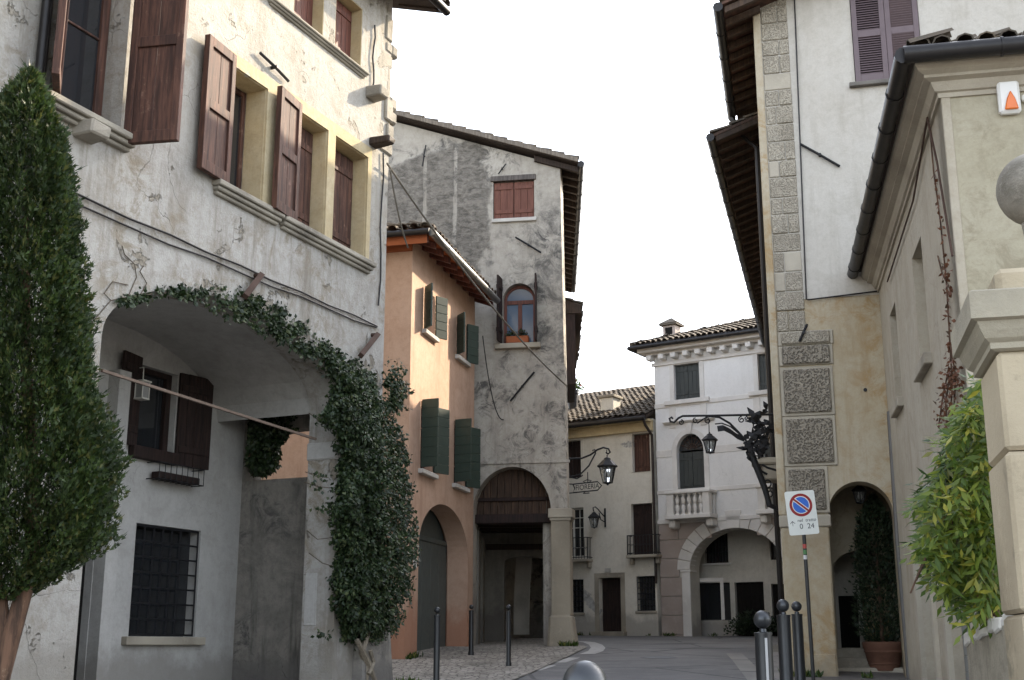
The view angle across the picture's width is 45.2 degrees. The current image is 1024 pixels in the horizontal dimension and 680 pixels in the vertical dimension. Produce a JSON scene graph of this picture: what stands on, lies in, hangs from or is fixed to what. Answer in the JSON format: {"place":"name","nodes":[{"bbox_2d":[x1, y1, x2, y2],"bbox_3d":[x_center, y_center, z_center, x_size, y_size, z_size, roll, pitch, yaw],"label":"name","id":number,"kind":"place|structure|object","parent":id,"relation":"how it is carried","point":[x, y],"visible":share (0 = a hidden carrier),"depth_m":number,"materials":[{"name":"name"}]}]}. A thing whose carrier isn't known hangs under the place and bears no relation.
{"place":"outdoors","nodes":[
{"label":"outdoors","id":0,"kind":"place"},
{"bbox_2d":[392,638,585,679],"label":"pavement","id":1,"kind":"structure","parent":0,"point":[486,661],"depth_m":21.26,"materials":[{"name":"grey stone"}]},
{"bbox_2d":[0,59,137,679],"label":"thuja tree","id":2,"kind":"object","parent":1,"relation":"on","point":[60,394],"visible":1,"depth_m":8.99,"materials":[{"name":"green plant"}]},
{"bbox_2d":[433,607,440,679],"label":"bollard","id":3,"kind":"object","parent":1,"relation":"on","point":[436,665],"visible":1,"depth_m":14.82,"materials":[{"name":"grey metal"}]},
{"bbox_2d":[468,605,473,654],"bbox_3d":[-0.761,5.473,22.958,0.112,1.038,0.112,0,-14,0],"label":"bollard","id":4,"kind":"object","parent":1,"relation":"on","point":[471,633],"visible":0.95,"depth_m":22.93,"materials":[{"name":"grey metal"}]},
{"bbox_2d":[506,605,511,665],"bbox_3d":[-0.057,4.961,20.406,0.100,1.111,0.100,0,-14,0],"label":"bollard","id":5,"kind":"object","parent":1,"relation":"on","point":[508,638],"visible":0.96,"depth_m":20.38,"materials":[{"name":"grey metal"}]},
{"bbox_2d":[396,631,873,679],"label":"weeds","id":6,"kind":"object","parent":1,"relation":"on","point":[414,654],"visible":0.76,"depth_m":21.91,"materials":[{"name":"green plant"}]},
{"bbox_2d":[390,0,753,393],"label":"sky","id":7,"kind":"structure","parent":0,"point":[633,89],"materials":[{"name":"white"}]},
{"bbox_2d":[514,644,777,679],"bbox_3d":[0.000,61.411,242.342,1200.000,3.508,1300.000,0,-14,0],"label":"ground","id":8,"kind":"structure","parent":0,"point":[775,648],"depth_m":24.13,"materials":[{"name":"grey stone"}]},
{"bbox_2d":[0,0,450,679],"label":"plaster house","id":9,"kind":"structure","parent":8,"relation":"on","point":[236,144],"depth_m":16.11,"materials":[{"name":"white paint"}]},
{"bbox_2d":[73,563,85,679],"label":"door","id":10,"kind":"structure","parent":9,"relation":"in","point":[83,568],"depth_m":14.98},
{"bbox_2d":[61,0,110,115],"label":"window","id":11,"kind":"structure","parent":9,"relation":"in","point":[83,78],"depth_m":13.32,"materials":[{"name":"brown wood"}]},
{"bbox_2d":[134,367,151,400],"bbox_3d":[-4.879,0.571,16.064,0.290,0.437,0.160,-6,-15,23],"label":"hanging lantern","id":12,"kind":"object","parent":9,"relation":"hanging from","point":[141,392],"visible":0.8,"depth_m":15.98,"materials":[{"name":"white paint"}]},
{"bbox_2d":[128,368,178,465],"bbox_3d":[-4.831,1.005,16.441,0.310,1.256,0.895,-6,-15,23],"label":"window","id":13,"kind":"structure","parent":9,"relation":"in","point":[154,413],"depth_m":16.61,"materials":[{"name":"black glass"}]},
{"bbox_2d":[129,526,188,636],"bbox_3d":[-4.794,3.224,16.401,0.050,1.427,1.314,-6,-15,23],"label":"barred window","id":14,"kind":"structure","parent":9,"relation":"in","point":[139,529],"depth_m":16.47,"materials":[{"name":"black glass"}]},
{"bbox_2d":[146,461,204,486],"bbox_3d":[-4.516,1.808,16.525,0.218,0.230,0.931,-6,-15,23],"label":"flower rack","id":15,"kind":"object","parent":9,"relation":"attached to","point":[176,478],"visible":1,"depth_m":16.42,"materials":[{"name":"metal"}]},
{"bbox_2d":[230,87,245,188],"bbox_3d":[-3.638,-2.521,15.496,0.060,1.567,0.735,-6,-15,23],"label":"window","id":16,"kind":"structure","parent":9,"relation":"in","point":[240,97],"depth_m":15.77,"materials":[{"name":"brown wood"}]},
{"bbox_2d":[92,246,421,679],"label":"ivy creeper","id":17,"kind":"object","parent":9,"relation":"attached to","point":[369,498],"visible":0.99,"depth_m":16.47,"materials":[{"name":"green plant"}]},
{"bbox_2d":[243,415,298,479],"bbox_3d":[-3.523,1.447,18.070,0.932,1.301,0.697,0,-14,0],"label":"hanging ivy","id":18,"kind":"object","parent":9,"relation":"attached to","point":[262,462],"visible":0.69,"depth_m":17.83,"materials":[{"name":"green plant"}]},
{"bbox_2d":[386,163,566,385],"bbox_3d":[-0.326,-0.814,22.988,0.036,1.404,10.172,-4,-15,17],"label":"cable","id":19,"kind":"object","parent":9,"relation":"attached to","point":[457,262],"visible":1,"depth_m":21.41,"materials":[{"name":"black rubber"}]},
{"bbox_2d":[261,220,499,658],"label":"orange house","id":20,"kind":"structure","parent":8,"relation":"on","point":[433,295],"depth_m":24.60,"materials":[{"name":"paint"}]},
{"bbox_2d":[420,406,424,468],"bbox_3d":[-1.825,1.901,23.831,0.060,1.320,0.730,-3,-14,14],"label":"window","id":21,"kind":"structure","parent":20,"relation":"in","point":[421,406],"depth_m":24.06,"materials":[{"name":"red wood"}]},
{"bbox_2d":[417,540,446,650],"bbox_3d":[-1.819,5.135,24.389,0.049,2.285,3.317,-3,-14,14],"label":"door","id":22,"kind":"structure","parent":20,"relation":"in","point":[432,563],"depth_m":24.95,"materials":[{"name":"grey paint"}]},
{"bbox_2d":[454,425,456,482],"bbox_3d":[-1.283,2.426,25.939,0.060,1.320,0.778,-3,-14,14],"label":"window","id":23,"kind":"structure","parent":20,"relation":"in","point":[454,425],"depth_m":26.18,"materials":[{"name":"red wood"}]},
{"bbox_2d":[387,110,583,645],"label":"tall grey house","id":24,"kind":"structure","parent":8,"relation":"on","point":[502,214],"depth_m":28.48,"materials":[{"name":"paint"}]},
{"bbox_2d":[482,336,503,419],"bbox_3d":[-0.428,0.852,27.546,0.024,1.835,0.685,-13,-19,42],"label":"cable","id":25,"kind":"object","parent":24,"relation":"attached to","point":[489,380],"visible":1,"depth_m":27.45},
{"bbox_2d":[505,328,528,342],"bbox_3d":[0.117,-0.091,28.039,0.586,0.369,0.302,0,-14,0],"label":"window planter","id":26,"kind":"object","parent":24,"relation":"on","point":[524,336],"visible":0.86,"depth_m":27.94,"materials":[{"name":"ceramic"}]},
{"bbox_2d":[504,286,534,342],"bbox_3d":[0.191,-0.560,28.340,0.742,1.428,0.060,-2,-14,9],"label":"arched window","id":27,"kind":"structure","parent":24,"relation":"in","point":[519,302],"depth_m":28.36,"materials":[{"name":"red wood"}]},
{"bbox_2d":[569,472,601,493],"bbox_3d":[1.655,3.372,28.943,0.938,0.527,0.032,0,-14,0],"label":"florist sign","id":28,"kind":"object","parent":24,"relation":"attached to","point":[587,480],"visible":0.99,"depth_m":28.92,"materials":[{"name":"metal"}]},
{"bbox_2d":[569,447,617,484],"bbox_3d":[1.867,2.946,28.740,1.206,0.913,0.416,0,-14,0],"label":"wall lantern","id":29,"kind":"object","parent":24,"relation":"attached to","point":[607,466],"depth_m":28.64,"materials":[{"name":"metal"}]},
{"bbox_2d":[497,297,583,637],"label":"lane house","id":30,"kind":"structure","parent":8,"relation":"on","point":[574,312],"depth_m":36.51,"materials":[{"name":"paint"}]},
{"bbox_2d":[567,384,661,635],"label":"cream house","id":31,"kind":"structure","parent":8,"relation":"on","point":[616,576],"depth_m":42.67,"materials":[{"name":"paint"}]},
{"bbox_2d":[568,374,584,408],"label":"flower pot","id":32,"kind":"object","parent":31,"relation":"on","point":[573,405],"visible":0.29,"depth_m":46.74,"materials":[{"name":"green plant"}]},
{"bbox_2d":[572,508,583,556],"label":"french window","id":33,"kind":"structure","parent":31,"relation":"in","point":[578,524],"depth_m":43.59,"materials":[{"name":"white paint"}]},
{"bbox_2d":[573,580,583,612],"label":"barred window","id":34,"kind":"structure","parent":31,"relation":"in","point":[576,609],"depth_m":43.10,"materials":[{"name":"black glass"}]},
{"bbox_2d":[588,506,605,528],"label":"wall lantern","id":35,"kind":"object","parent":31,"relation":"attached to","point":[593,517],"depth_m":42.44,"materials":[{"name":"metal"}]},
{"bbox_2d":[602,578,620,631],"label":"door","id":36,"kind":"structure","parent":31,"relation":"in","point":[611,588],"depth_m":42.33,"materials":[{"name":"brown wood"}]},
{"bbox_2d":[640,577,655,609],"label":"barred window","id":37,"kind":"structure","parent":31,"relation":"in","point":[642,607],"depth_m":41.69,"materials":[{"name":"black glass"}]},
{"bbox_2d":[627,317,784,635],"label":"white palace","id":38,"kind":"structure","parent":8,"relation":"on","point":[718,566],"depth_m":41.30,"materials":[{"name":"paint"}]},
{"bbox_2d":[679,452,693,488],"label":"balcony door","id":39,"kind":"structure","parent":38,"relation":"in","point":[685,459],"depth_m":41.74,"materials":[{"name":"wood"}]},
{"bbox_2d":[678,276,704,321],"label":"tv antenna","id":40,"kind":"object","parent":38,"relation":"on","point":[678,291],"visible":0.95,"depth_m":47.17,"materials":[{"name":"metal"}]},
{"bbox_2d":[693,451,704,487],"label":"balcony door","id":41,"kind":"structure","parent":38,"relation":"in","point":[698,456],"depth_m":41.50,"materials":[{"name":"wood"}]},
{"bbox_2d":[700,583,730,619],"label":"shop window","id":42,"kind":"structure","parent":38,"relation":"in","point":[710,597],"depth_m":41.94,"materials":[{"name":"black glass"}]},
{"bbox_2d":[706,533,728,562],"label":"window","id":43,"kind":"structure","parent":38,"relation":"in","point":[714,544],"depth_m":42.21,"materials":[{"name":"black glass"}]},
{"bbox_2d":[736,582,764,635],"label":"door","id":44,"kind":"structure","parent":38,"relation":"in","point":[750,595],"depth_m":41.23,"materials":[{"name":"black wood"}]},
{"bbox_2d":[765,445,770,456],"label":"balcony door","id":45,"kind":"structure","parent":38,"relation":"in","point":[767,452],"depth_m":40.28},
{"bbox_2d":[771,542,775,559],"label":"window","id":46,"kind":"structure","parent":38,"relation":"in","point":[773,550],"depth_m":41.14,"materials":[{"name":"black glass"}]},
{"bbox_2d":[773,584,784,635],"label":"door","id":47,"kind":"structure","parent":38,"relation":"in","point":[775,587],"depth_m":40.73,"materials":[{"name":"black wood"}]},
{"bbox_2d":[706,111,889,641],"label":"lane house","id":48,"kind":"structure","parent":8,"relation":"on","point":[732,153],"depth_m":26.99,"materials":[{"name":"paint"}]},
{"bbox_2d":[713,0,1023,678],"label":"tall white house","id":49,"kind":"structure","parent":8,"relation":"on","point":[808,80],"depth_m":20.12,"materials":[{"name":"paint"}]},
{"bbox_2d":[668,401,778,510],"bbox_3d":[3.778,2.056,21.741,1.979,1.956,0.341,0,-14,0],"label":"bracket lantern","id":50,"kind":"object","parent":49,"relation":"attached to","point":[710,440],"visible":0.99,"depth_m":21.77,"materials":[{"name":"metal"}]},
{"bbox_2d":[838,596,860,647],"bbox_3d":[5.852,5.369,21.359,0.480,2.100,0.050,-3,-14,14],"label":"passage door","id":51,"kind":"structure","parent":49,"relation":"in","point":[849,639],"depth_m":21.43,"materials":[{"name":"black wood"}]},
{"bbox_2d":[851,485,866,503],"bbox_3d":[5.590,2.251,19.818,0.264,0.790,0.236,0,-14,0],"label":"hanging lantern","id":52,"kind":"object","parent":49,"relation":"hanging from","point":[859,492],"visible":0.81,"depth_m":19.69,"materials":[{"name":"metal"}]},
{"bbox_2d":[862,642,901,670],"bbox_3d":[5.833,4.958,19.273,0.643,0.441,0.643,0,-14,0],"label":"terracotta pot","id":53,"kind":"object","parent":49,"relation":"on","point":[883,656],"visible":0.89,"depth_m":19.04,"materials":[{"name":"orange ceramic"}]},
{"bbox_2d":[844,491,900,641],"bbox_3d":[5.846,3.663,19.580,1.007,2.521,1.009,11,-17,-37],"label":"potted cypress","id":54,"kind":"object","parent":53,"relation":"in","point":[877,507],"visible":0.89,"depth_m":19.50,"materials":[{"name":"green plant"}]},
{"bbox_2d":[847,27,1023,679],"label":"ochre house","id":55,"kind":"structure","parent":8,"relation":"on","point":[941,92],"depth_m":13.64,"materials":[{"name":"paint"}]},
{"bbox_2d":[930,138,965,427],"bbox_3d":[4.575,-0.652,13.253,0.141,3.373,2.173,-3,-14,11],"label":"withered creeper","id":56,"kind":"object","parent":55,"relation":"attached to","point":[952,379],"visible":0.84,"depth_m":12.69,"materials":[{"name":"red plant"}]},
{"bbox_2d":[961,605,969,679],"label":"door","id":57,"kind":"structure","parent":55,"relation":"in","point":[963,627],"depth_m":13.51,"materials":[{"name":"paint"}]},
{"bbox_2d":[996,81,1023,114],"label":"alarm box","id":58,"kind":"object","parent":55,"relation":"attached to","point":[1008,98],"visible":1,"depth_m":12.39,"materials":[{"name":"white plastic"}]},
{"bbox_2d":[951,154,1023,679],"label":"gate pier","id":59,"kind":"structure","parent":8,"relation":"on","point":[987,337],"depth_m":6.15,"materials":[{"name":"stone"}]},
{"bbox_2d":[964,614,1013,679],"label":"garden wall","id":60,"kind":"structure","parent":8,"relation":"on","point":[987,657],"depth_m":7.34,"materials":[{"name":"white stone"}]},
{"bbox_2d":[896,372,1003,645],"bbox_3d":[2.953,0.996,7.899,0.966,1.887,1.669,-5,-15,18],"label":"wisteria","id":61,"kind":"object","parent":60,"relation":"on","point":[953,545],"visible":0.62,"depth_m":7.42,"materials":[{"name":"green plant"}]},
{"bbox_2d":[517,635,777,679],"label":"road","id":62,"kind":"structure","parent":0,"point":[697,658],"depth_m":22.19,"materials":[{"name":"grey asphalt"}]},
{"bbox_2d":[538,665,555,669],"bbox_3d":[0.495,5.350,20.061,0.220,0.062,1.078,-4,-14,15],"label":"road marking","id":63,"kind":"object","parent":62,"relation":"on","point":[546,667],"visible":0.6,"depth_m":20.11,"materials":[{"name":"paint"}]},
{"bbox_2d":[556,658,576,661],"bbox_3d":[0.978,5.673,21.795,0.220,0.070,1.204,-4,-14,15],"label":"road marking","id":64,"kind":"object","parent":62,"relation":"on","point":[566,659],"visible":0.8,"depth_m":21.76,"materials":[{"name":"paint"}]},
{"bbox_2d":[563,660,606,679],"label":"bollard","id":65,"kind":"object","parent":62,"relation":"on","point":[584,670],"visible":1,"depth_m":3.91,"materials":[{"name":"grey metal"}]},
{"bbox_2d":[578,641,604,653],"bbox_3d":[1.734,6.866,27.513,0.597,0.264,8.696,-1,-14,2],"label":"road marking","id":66,"kind":"object","parent":62,"relation":"on","point":[595,648],"visible":0.94,"depth_m":24.91,"materials":[{"name":"paint"}]},
{"bbox_2d":[726,653,748,659],"bbox_3d":[4.153,5.837,22.677,0.300,0.098,1.647,-2,-14,6],"label":"paving band","id":67,"kind":"object","parent":62,"relation":"on","point":[736,656],"visible":1,"depth_m":22.62,"materials":[{"name":"grey stone"}]},
{"bbox_2d":[733,660,755,670],"bbox_3d":[3.903,5.442,20.552,0.300,0.141,2.363,-2,-14,7],"label":"paving band","id":68,"kind":"object","parent":62,"relation":"on","point":[745,665],"visible":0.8,"depth_m":20.52,"materials":[{"name":"grey stone"}]},
{"bbox_2d":[742,672,755,679],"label":"paving band","id":69,"kind":"object","parent":62,"relation":"on","point":[750,675],"visible":0.67,"depth_m":18.61,"materials":[{"name":"grey stone"}]},
{"bbox_2d":[723,608,776,635],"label":"shrub","id":70,"kind":"object","parent":62,"relation":"on","point":[748,623],"visible":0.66,"depth_m":40.12,"materials":[{"name":"green plant"}]},
{"bbox_2d":[753,611,773,679],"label":"bollard","id":71,"kind":"object","parent":62,"relation":"on","point":[764,652],"visible":1,"depth_m":9.84,"materials":[{"name":"grey metal"}]},
{"bbox_2d":[776,599,793,679],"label":"bollard","id":72,"kind":"object","parent":62,"relation":"on","point":[784,646],"visible":1,"depth_m":13.15,"materials":[{"name":"grey metal"}]},
{"bbox_2d":[773,652,909,679],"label":"side pavement","id":73,"kind":"structure","parent":0,"point":[843,675],"depth_m":18.30,"materials":[{"name":"stone"}]},
{"bbox_2d":[791,601,805,679],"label":"bollard","id":74,"kind":"object","parent":73,"relation":"on","point":[798,644],"visible":1,"depth_m":16.07,"materials":[{"name":"grey metal"}]},
{"bbox_2d":[784,490,818,679],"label":"no parking sign","id":75,"kind":"object","parent":73,"relation":"on","point":[802,518],"visible":1,"depth_m":17.78,"materials":[{"name":"white metal"}]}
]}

